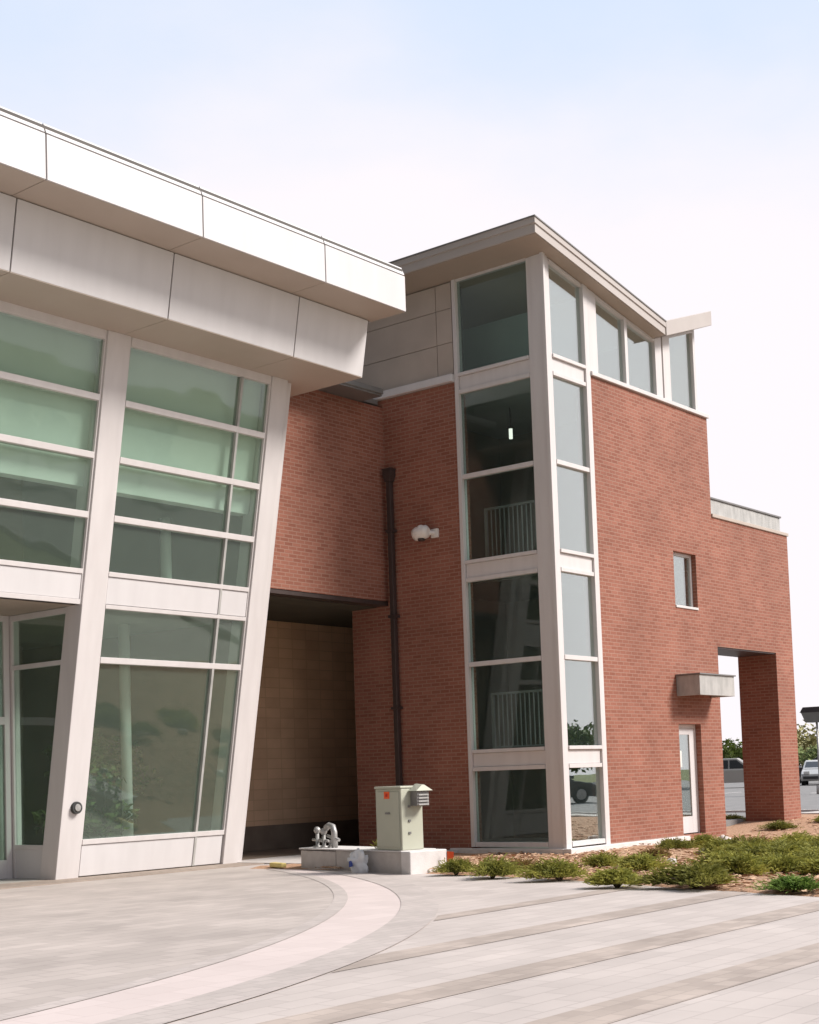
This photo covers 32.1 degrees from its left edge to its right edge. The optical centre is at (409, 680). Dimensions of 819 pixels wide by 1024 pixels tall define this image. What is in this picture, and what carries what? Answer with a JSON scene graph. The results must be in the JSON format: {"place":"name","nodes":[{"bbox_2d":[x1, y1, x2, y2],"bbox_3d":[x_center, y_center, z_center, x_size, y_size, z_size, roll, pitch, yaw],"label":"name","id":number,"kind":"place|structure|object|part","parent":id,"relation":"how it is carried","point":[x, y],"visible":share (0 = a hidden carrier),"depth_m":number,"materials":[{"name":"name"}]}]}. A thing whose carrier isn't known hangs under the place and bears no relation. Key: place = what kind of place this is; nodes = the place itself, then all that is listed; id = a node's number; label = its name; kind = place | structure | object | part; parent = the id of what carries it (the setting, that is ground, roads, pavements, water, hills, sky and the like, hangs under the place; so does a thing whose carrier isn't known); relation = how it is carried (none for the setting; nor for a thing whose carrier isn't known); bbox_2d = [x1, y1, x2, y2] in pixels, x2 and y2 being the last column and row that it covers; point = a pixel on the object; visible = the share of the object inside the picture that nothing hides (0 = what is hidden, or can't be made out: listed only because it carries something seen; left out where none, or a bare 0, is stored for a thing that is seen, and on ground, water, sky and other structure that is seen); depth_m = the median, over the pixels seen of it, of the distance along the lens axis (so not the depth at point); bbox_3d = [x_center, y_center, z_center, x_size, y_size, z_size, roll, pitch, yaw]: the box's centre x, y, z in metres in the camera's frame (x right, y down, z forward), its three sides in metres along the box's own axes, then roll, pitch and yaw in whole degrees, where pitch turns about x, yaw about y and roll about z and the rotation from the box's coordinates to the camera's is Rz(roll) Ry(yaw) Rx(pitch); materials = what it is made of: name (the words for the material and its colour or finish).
{"place":"outdoors","nodes":[
{"label":"outdoors","id":0,"kind":"place"},
{"bbox_2d":[0,863,264,889],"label":"entrance paving","id":1,"kind":"structure","parent":0,"point":[104,876],"depth_m":21.55,"materials":[{"name":"grey concrete"}]},
{"bbox_2d":[0,867,347,1020],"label":"paving","id":2,"kind":"structure","parent":0,"point":[62,941],"depth_m":13.89,"materials":[{"name":"grey concrete"}]},
{"bbox_2d":[0,869,346,1019],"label":"band edging","id":3,"kind":"object","parent":2,"relation":"on","point":[338,901],"visible":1,"depth_m":11.04,"materials":[{"name":"grey concrete"}]},
{"bbox_2d":[95,869,438,1023],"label":"band edging","id":4,"kind":"object","parent":2,"relation":"on","point":[418,910],"visible":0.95,"depth_m":10.53,"materials":[{"name":"grey concrete"}]},
{"bbox_2d":[237,850,458,863],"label":"passage paving","id":5,"kind":"structure","parent":0,"point":[294,859],"depth_m":24.15,"materials":[{"name":"concrete"}]},
{"bbox_2d":[0,0,818,764],"label":"sky","id":6,"kind":"structure","parent":0,"point":[674,144],"materials":[{"name":"white"}]},
{"bbox_2d":[164,864,818,1023],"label":"plaza paving","id":7,"kind":"structure","parent":0,"point":[790,996],"depth_m":10.04,"materials":[{"name":"grey concrete"}]},
{"bbox_2d":[0,869,400,1023],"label":"curved paving band","id":8,"kind":"object","parent":7,"relation":"on","point":[368,908],"visible":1,"depth_m":10.57,"materials":[{"name":"grey concrete"}]},
{"bbox_2d":[0,106,405,883],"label":"glass hall","id":9,"kind":"structure","parent":7,"relation":"on","point":[170,346],"depth_m":21.70,"materials":[{"name":"paint"}]},
{"bbox_2d":[0,300,106,604],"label":"window frame","id":10,"kind":"structure","parent":9,"relation":"in","point":[26,581],"depth_m":20.19,"materials":[{"name":"paint"}]},
{"bbox_2d":[70,802,81,813],"bbox_3d":[-4.918,1.878,21.070,0.065,0.188,0.188,-5,-5,39],"label":"door push button","id":11,"kind":"object","parent":9,"relation":"attached to","point":[75,807],"depth_m":21.04,"materials":[{"name":"silver metal"}]},
{"bbox_2d":[31,726,139,839],"bbox_3d":[-5.334,1.921,23.183,1.854,2.511,1.867,-5,-5,34],"label":"indoor plant","id":12,"kind":"object","parent":9,"relation":"in","point":[99,773],"visible":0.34,"depth_m":23.28,"materials":[{"name":"green plant"}]},
{"bbox_2d":[36,735,161,837],"bbox_3d":[-5.367,2.071,24.601,1.558,2.402,2.245,-5,-5,40],"label":"indoor plant","id":13,"kind":"object","parent":9,"relation":"in","point":[115,757],"visible":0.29,"depth_m":24.70,"materials":[{"name":"green plant"}]},
{"bbox_2d":[78,337,271,875],"bbox_3d":[-3.646,-1.011,22.287,1.592,7.900,2.950,-5,-5,39],"label":"window frame","id":14,"kind":"structure","parent":9,"relation":"in","point":[218,601],"depth_m":22.52,"materials":[{"name":"paint"}]},
{"bbox_2d":[347,848,367,872],"bbox_3d":[-0.717,2.627,20.446,0.339,0.456,0.216,-4,-4,23],"label":"white sack","id":15,"kind":"object","parent":7,"relation":"on","point":[357,859],"visible":0.86,"depth_m":20.38,"materials":[{"name":"white plastic"}]},
{"bbox_2d":[299,846,445,874],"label":"concrete wall","id":16,"kind":"structure","parent":7,"relation":"on","point":[418,861],"depth_m":20.30,"materials":[{"name":"grey concrete"}]},
{"bbox_2d":[312,822,339,847],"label":"pipe fittings","id":17,"kind":"object","parent":16,"relation":"on","point":[333,841],"visible":0.99,"depth_m":21.62,"materials":[{"name":"silver metal"}]},
{"bbox_2d":[374,784,431,850],"bbox_3d":[-0.084,1.933,20.251,0.445,0.927,0.794,1,-5,-41],"label":"electrical cabinet","id":18,"kind":"object","parent":16,"relation":"on","point":[399,819],"visible":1,"depth_m":20.09,"materials":[{"name":"grey metal"}]},
{"bbox_3d":[-0.300,1.963,20.187,0.011,0.780,0.500,1,-5,-39],"label":"cabinet door","id":19,"kind":"part","parent":18,"relation":"part of","materials":[{"name":"beige metal"}]},
{"bbox_2d":[256,901,818,1023],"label":"paving strip","id":20,"kind":"object","parent":7,"relation":"on","point":[338,1013],"depth_m":9.65,"materials":[{"name":"grey concrete"}]},
{"bbox_2d":[434,885,645,920],"bbox_3d":[1.425,2.312,14.982,0.280,0.001,4.162,-5,-5,39],"label":"paving strip","id":21,"kind":"object","parent":7,"relation":"on","point":[501,907],"visible":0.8,"depth_m":14.78,"materials":[{"name":"grey concrete"}]},
{"bbox_2d":[332,891,750,972],"bbox_3d":[1.436,2.156,12.681,0.360,0.001,6.759,-5,-5,39],"label":"paving strip","id":22,"kind":"object","parent":7,"relation":"on","point":[434,948],"visible":1,"depth_m":12.16,"materials":[{"name":"grey concrete"}]},
{"bbox_2d":[524,943,818,1023],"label":"paving strip","id":23,"kind":"object","parent":7,"relation":"on","point":[622,1007],"depth_m":8.64,"materials":[{"name":"grey concrete"}]},
{"bbox_2d":[250,814,818,896],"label":"planting bed","id":24,"kind":"object","parent":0,"point":[744,827],"visible":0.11,"depth_m":22.87,"materials":[{"name":"brown wood"}]},
{"bbox_2d":[269,862,285,867],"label":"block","id":25,"kind":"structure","parent":24,"relation":"on","point":[277,864],"depth_m":21.97,"materials":[{"name":"yellow paint"}]},
{"bbox_2d":[446,850,453,861],"bbox_3d":[0.573,2.534,20.023,0.120,0.300,0.012,-4,-4,24],"label":"marker flag","id":26,"kind":"object","parent":24,"relation":"on","point":[449,854],"visible":0.62,"depth_m":20.03,"materials":[{"name":"orange plastic"}]},
{"bbox_2d":[429,856,474,874],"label":"juniper shrub","id":27,"kind":"object","parent":24,"relation":"on","point":[457,866],"visible":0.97,"depth_m":19.18,"materials":[{"name":"green plant"}]},
{"bbox_2d":[464,852,532,878],"bbox_3d":[1.067,2.394,18.375,0.866,0.346,0.913,-5,-5,39],"label":"juniper shrub","id":28,"kind":"object","parent":24,"relation":"on","point":[501,867],"visible":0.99,"depth_m":18.30,"materials":[{"name":"green plant"}]},
{"bbox_2d":[508,856,541,868],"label":"juniper shrub","id":29,"kind":"object","parent":24,"relation":"on","point":[525,862],"visible":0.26,"depth_m":19.21,"materials":[{"name":"green plant"}]},
{"bbox_2d":[510,853,591,880],"bbox_3d":[1.890,2.314,17.659,1.028,0.355,1.037,-5,-5,39],"label":"juniper shrub","id":30,"kind":"object","parent":24,"relation":"on","point":[557,869],"visible":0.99,"depth_m":17.56,"materials":[{"name":"green plant"}]},
{"bbox_2d":[573,850,623,866],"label":"juniper shrub","id":31,"kind":"object","parent":24,"relation":"on","point":[601,859],"visible":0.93,"depth_m":19.70,"materials":[{"name":"green plant"}]},
{"bbox_2d":[582,864,649,887],"bbox_3d":[2.369,2.238,16.295,0.801,0.286,0.840,-1,-4,-10],"label":"juniper shrub","id":32,"kind":"object","parent":24,"relation":"on","point":[615,878],"visible":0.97,"depth_m":16.24,"materials":[{"name":"green plant"}]},
{"bbox_2d":[612,851,675,870],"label":"juniper shrub","id":33,"kind":"object","parent":24,"relation":"on","point":[637,862],"visible":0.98,"depth_m":18.73,"materials":[{"name":"green plant"}]},
{"bbox_2d":[635,846,674,856],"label":"juniper shrub","id":34,"kind":"object","parent":24,"relation":"on","point":[661,851],"visible":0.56,"depth_m":22.11,"materials":[{"name":"green plant"}]},
{"bbox_2d":[653,836,698,849],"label":"juniper shrub","id":35,"kind":"object","parent":24,"relation":"on","point":[670,843],"visible":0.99,"depth_m":24.04,"materials":[{"name":"green plant"}]},
{"bbox_2d":[626,855,742,888],"bbox_3d":[3.148,2.140,15.823,1.381,0.388,1.063,-1,-4,-7],"label":"juniper shrub","id":36,"kind":"object","parent":24,"relation":"on","point":[702,874],"visible":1,"depth_m":15.81,"materials":[{"name":"green plant"}]},
{"bbox_2d":[685,832,726,846],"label":"juniper shrub","id":37,"kind":"object","parent":24,"relation":"on","point":[699,839],"visible":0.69,"depth_m":24.64,"materials":[{"name":"green plant"}]},
{"bbox_2d":[686,848,741,865],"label":"juniper shrub","id":38,"kind":"object","parent":24,"relation":"on","point":[711,855],"visible":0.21,"depth_m":19.17,"materials":[{"name":"green plant"}]},
{"bbox_2d":[694,835,734,852],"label":"juniper shrub","id":39,"kind":"object","parent":24,"relation":"on","point":[709,846],"visible":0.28,"depth_m":22.22,"materials":[{"name":"green plant"}]},
{"bbox_2d":[691,847,772,875],"bbox_3d":[4.037,2.211,17.380,1.056,0.384,1.031,-4,-5,32],"label":"juniper shrub","id":40,"kind":"object","parent":24,"relation":"on","point":[738,866],"visible":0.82,"depth_m":17.17,"materials":[{"name":"green plant"}]},
{"bbox_2d":[700,836,771,855],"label":"juniper shrub","id":41,"kind":"object","parent":24,"relation":"on","point":[732,846],"visible":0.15,"depth_m":20.72,"materials":[{"name":"green plant"}]},
{"bbox_2d":[726,812,745,820],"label":"juniper shrub","id":42,"kind":"object","parent":24,"relation":"on","point":[731,816],"visible":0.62,"depth_m":31.36,"materials":[{"name":"green plant"}]},
{"bbox_2d":[717,832,773,849],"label":"juniper shrub","id":43,"kind":"object","parent":24,"relation":"on","point":[753,841],"visible":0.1,"depth_m":21.52,"materials":[{"name":"green plant"}]},
{"bbox_2d":[734,844,768,857],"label":"juniper shrub","id":44,"kind":"object","parent":24,"relation":"on","point":[754,851],"visible":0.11,"depth_m":19.80,"materials":[{"name":"green plant"}]},
{"bbox_2d":[746,835,773,842],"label":"juniper shrub","id":45,"kind":"object","parent":24,"relation":"on","point":[760,838],"visible":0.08,"depth_m":24.15,"materials":[{"name":"green plant"}]},
{"bbox_2d":[755,819,804,829],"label":"juniper shrub","id":46,"kind":"object","parent":24,"relation":"on","point":[778,825],"visible":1,"depth_m":29.02,"materials":[{"name":"green plant"}]},
{"bbox_2d":[742,848,818,873],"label":"juniper shrub","id":47,"kind":"object","parent":24,"relation":"on","point":[785,863],"visible":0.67,"depth_m":17.24,"materials":[{"name":"green plant"}]},
{"bbox_2d":[746,873,818,892],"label":"juniper shrub","id":48,"kind":"object","parent":24,"relation":"on","point":[791,882],"visible":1,"depth_m":14.82,"materials":[{"name":"green plant"}]},
{"bbox_2d":[751,836,814,861],"bbox_3d":[5.077,2.334,19.365,1.307,0.440,1.271,1,-5,-33],"label":"juniper shrub","id":49,"kind":"object","parent":24,"relation":"on","point":[777,846],"visible":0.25,"depth_m":19.33,"materials":[{"name":"green plant"}]},
{"bbox_2d":[763,837,812,846],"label":"juniper shrub","id":50,"kind":"object","parent":24,"relation":"on","point":[794,842],"visible":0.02,"depth_m":20.50,"materials":[{"name":"green plant"}]},
{"bbox_2d":[763,830,818,843],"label":"juniper shrub","id":51,"kind":"object","parent":24,"relation":"on","point":[797,836],"visible":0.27,"depth_m":23.25,"materials":[{"name":"green plant"}]},
{"bbox_2d":[787,850,818,861],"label":"juniper shrub","id":52,"kind":"object","parent":24,"relation":"on","point":[805,855],"visible":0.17,"depth_m":17.94,"materials":[{"name":"green plant"}]},
{"bbox_2d":[791,843,818,858],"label":"juniper shrub","id":53,"kind":"object","parent":24,"relation":"on","point":[815,849],"visible":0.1,"depth_m":18.46,"materials":[{"name":"green plant"}]},
{"bbox_2d":[791,858,818,874],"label":"juniper shrub","id":54,"kind":"object","parent":24,"relation":"on","point":[813,868],"visible":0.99,"depth_m":16.98,"materials":[{"name":"green plant"}]},
{"bbox_2d":[803,837,818,847],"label":"juniper shrub","id":55,"kind":"object","parent":24,"relation":"on","point":[815,842],"visible":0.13,"depth_m":21.41,"materials":[{"name":"green plant"}]},
{"bbox_2d":[726,812,801,826],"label":"back walk","id":56,"kind":"structure","parent":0,"point":[730,822],"depth_m":31.11,"materials":[{"name":"concrete"}]},
{"bbox_2d":[724,781,818,809],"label":"parking lot","id":57,"kind":"structure","parent":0,"point":[809,797],"depth_m":56.24,"materials":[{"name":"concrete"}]},
{"bbox_2d":[722,738,742,759],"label":"leafy tree","id":58,"kind":"object","parent":57,"relation":"on","point":[733,751],"visible":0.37,"depth_m":114.08,"materials":[{"name":"green plant"}]},
{"bbox_2d":[723,758,743,782],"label":"parked car","id":59,"kind":"object","parent":57,"relation":"on","point":[733,770],"visible":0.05,"depth_m":80.98,"materials":[{"name":"silver paint"}]},
{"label":"side window","id":60,"kind":"part","parent":59,"relation":"part of","materials":[{"name":"black glass"}]},
{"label":"side window","id":61,"kind":"part","parent":59,"relation":"part of","materials":[{"name":"black glass"}]},
{"bbox_2d":[798,744,816,766],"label":"tree","id":62,"kind":"object","parent":57,"relation":"on","point":[810,755],"visible":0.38,"depth_m":100.79,"materials":[{"name":"green plant"}]},
{"bbox_2d":[797,720,818,764],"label":"leafy tree","id":63,"kind":"object","parent":57,"relation":"on","point":[811,741],"visible":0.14,"depth_m":107.11,"materials":[{"name":"green plant"}]},
{"bbox_2d":[799,756,817,782],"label":"parked car","id":64,"kind":"object","parent":57,"relation":"on","point":[800,769],"visible":0.05,"depth_m":88.71,"materials":[{"name":"paint"}]},
{"bbox_2d":[799,760,818,784],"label":"parked car","id":65,"kind":"object","parent":57,"relation":"on","point":[809,772],"visible":0.98,"depth_m":81.11,"materials":[{"name":"paint"}]},
{"bbox_2d":[800,706,818,793],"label":"lot lamp","id":66,"kind":"object","parent":57,"relation":"on","point":[810,714],"visible":0.94,"depth_m":57.50,"materials":[{"name":"metal"}]},
{"bbox_2d":[801,811,818,813],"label":"side walk","id":67,"kind":"structure","parent":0,"point":[814,812],"depth_m":33.29,"materials":[{"name":"concrete"}]},
{"label":"ground","id":68,"kind":"structure","parent":0,"visible":0},
{"bbox_2d":[242,214,800,859],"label":"brick stair tower","id":69,"kind":"structure","parent":68,"relation":"on","point":[630,600],"depth_m":26.60,"materials":[{"name":"brick"}]},
{"bbox_2d":[381,467,402,785],"bbox_3d":[-0.271,-0.434,26.370,0.210,7.070,0.176,-5,-5,39],"label":"downpipe","id":70,"kind":"object","parent":69,"relation":"attached to","point":[388,474],"visible":0.87,"depth_m":26.38,"materials":[{"name":"metal"}]},
{"bbox_2d":[411,525,438,540],"bbox_3d":[0.273,-2.691,25.925,0.419,0.295,0.328,-5,-5,39],"label":"wall floodlight","id":71,"kind":"object","parent":69,"relation":"attached to","point":[421,532],"depth_m":25.86,"materials":[{"name":"metal"}]},
{"bbox_2d":[484,500,536,556],"bbox_3d":[1.958,-2.672,25.673,1.450,1.070,0.050,-5,-5,39],"label":"stair railing","id":72,"kind":"object","parent":69,"relation":"on","point":[486,510],"visible":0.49,"depth_m":25.81,"materials":[{"name":"metal"}]},
{"bbox_2d":[507,407,513,438],"bbox_3d":[1.908,-4.875,26.961,0.100,0.600,0.100,-5,-5,39],"label":"pendant lamp","id":73,"kind":"object","parent":69,"relation":"attached to","point":[510,427],"visible":1,"depth_m":26.93,"materials":[{"name":"glass"}]},
{"bbox_2d":[491,689,544,748],"bbox_3d":[2.072,0.708,25.445,1.450,1.070,0.050,-5,-5,39],"label":"stair railing","id":74,"kind":"object","parent":69,"relation":"on","point":[493,716],"visible":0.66,"depth_m":25.58,"materials":[{"name":"metal"}]},
{"bbox_2d":[451,252,610,848],"bbox_3d":[2.150,-2.194,25.495,2.003,10.360,1.445,-5,-5,39],"label":"corner window frame","id":75,"kind":"structure","parent":69,"relation":"in","point":[541,365],"depth_m":24.87,"materials":[{"name":"paint"}]},
{"bbox_2d":[673,552,698,609],"bbox_3d":[5.359,-1.958,28.013,0.200,1.110,0.920,-5,-5,39],"label":"window frame","id":76,"kind":"structure","parent":69,"relation":"in","point":[688,558],"depth_m":28.34,"materials":[{"name":"paint"}]},
{"bbox_2d":[725,809,818,812],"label":"kerb","id":77,"kind":"structure","parent":68,"relation":"on","point":[802,810],"depth_m":34.73,"materials":[{"name":"concrete"}]}
]}

